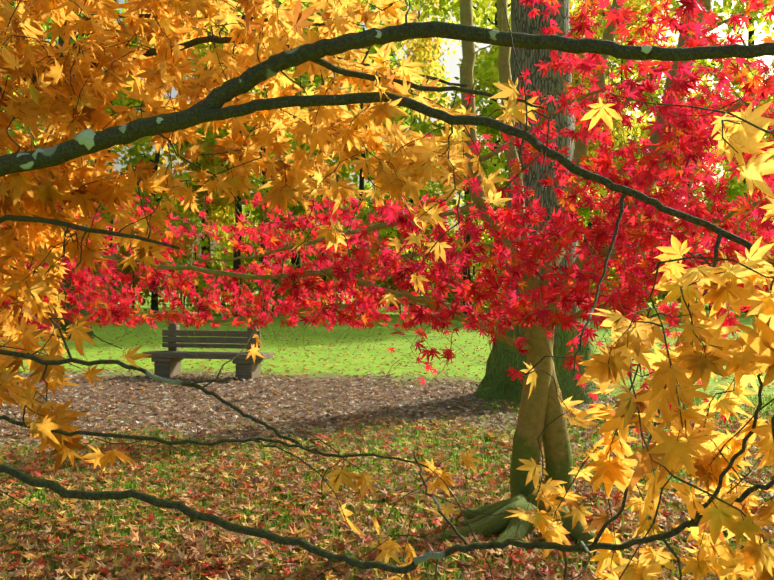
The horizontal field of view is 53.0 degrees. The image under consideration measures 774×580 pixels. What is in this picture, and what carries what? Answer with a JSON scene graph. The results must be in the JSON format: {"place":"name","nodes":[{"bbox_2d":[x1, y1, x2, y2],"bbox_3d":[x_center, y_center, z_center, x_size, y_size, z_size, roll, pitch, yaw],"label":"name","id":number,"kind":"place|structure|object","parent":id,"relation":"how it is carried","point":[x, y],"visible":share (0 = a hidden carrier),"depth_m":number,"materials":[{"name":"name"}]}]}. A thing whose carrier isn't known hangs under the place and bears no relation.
{"place":"outdoors","nodes":[
{"label":"outdoors","id":0,"kind":"place"},
{"bbox_2d":[0,0,773,579],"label":"yellow maple","id":1,"kind":"object","parent":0,"point":[746,358],"depth_m":2.53,"materials":[{"name":"yellow plant"}]},
{"bbox_2d":[17,30,651,169],"bbox_3d":[-0.234,-0.612,2.458,2.051,0.417,0.056,0,0,10],"label":"lichen","id":2,"kind":"object","parent":1,"relation":"on","point":[85,137],"visible":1,"depth_m":2.56},
{"bbox_2d":[0,291,773,579],"bbox_3d":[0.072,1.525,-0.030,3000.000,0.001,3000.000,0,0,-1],"label":"ground","id":3,"kind":"structure","parent":0,"point":[315,349],"depth_m":13.08,"materials":[{"name":"green plant"}]},
{"bbox_2d":[2,0,285,338],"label":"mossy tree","id":4,"kind":"object","parent":3,"relation":"on","point":[84,312],"depth_m":24.19,"materials":[{"name":"green plant"}]},
{"bbox_2d":[142,323,272,379],"bbox_3d":[-3.131,1.057,13.576,2.250,0.936,0.528,0,0,13],"label":"bench","id":5,"kind":"object","parent":3,"relation":"on","point":[167,363],"visible":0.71,"depth_m":13.54,"materials":[{"name":"brown wood"}]},
{"bbox_2d":[0,159,772,315],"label":"shrub belt","id":6,"kind":"object","parent":3,"relation":"on","point":[183,261],"depth_m":47.23,"materials":[{"name":"plant"}]},
{"bbox_2d":[0,0,773,558],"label":"red maple","id":7,"kind":"object","parent":3,"relation":"on","point":[692,144],"depth_m":4.43,"materials":[{"name":"red plant"}]},
{"bbox_2d":[0,328,773,579],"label":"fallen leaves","id":8,"kind":"object","parent":3,"relation":"on","point":[134,569],"visible":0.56,"depth_m":5.83,"materials":[{"name":"brown plant"}]},
{"bbox_2d":[0,391,773,579],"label":"fallen leaves","id":9,"kind":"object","parent":3,"relation":"on","point":[335,530],"depth_m":5.47,"materials":[{"name":"brown plant"}]},
{"bbox_2d":[0,0,773,316],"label":"trees","id":10,"kind":"object","parent":3,"relation":"on","point":[485,69],"depth_m":47.00,"materials":[{"name":"plant"}]},
{"bbox_2d":[475,0,606,405],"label":"trunk","id":11,"kind":"object","parent":3,"relation":"on","point":[497,383],"visible":0.29,"depth_m":10.71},
{"bbox_2d":[9,0,773,290],"label":"sky","id":12,"kind":"structure","parent":0,"point":[452,60],"materials":[{"name":"white"}]}
]}

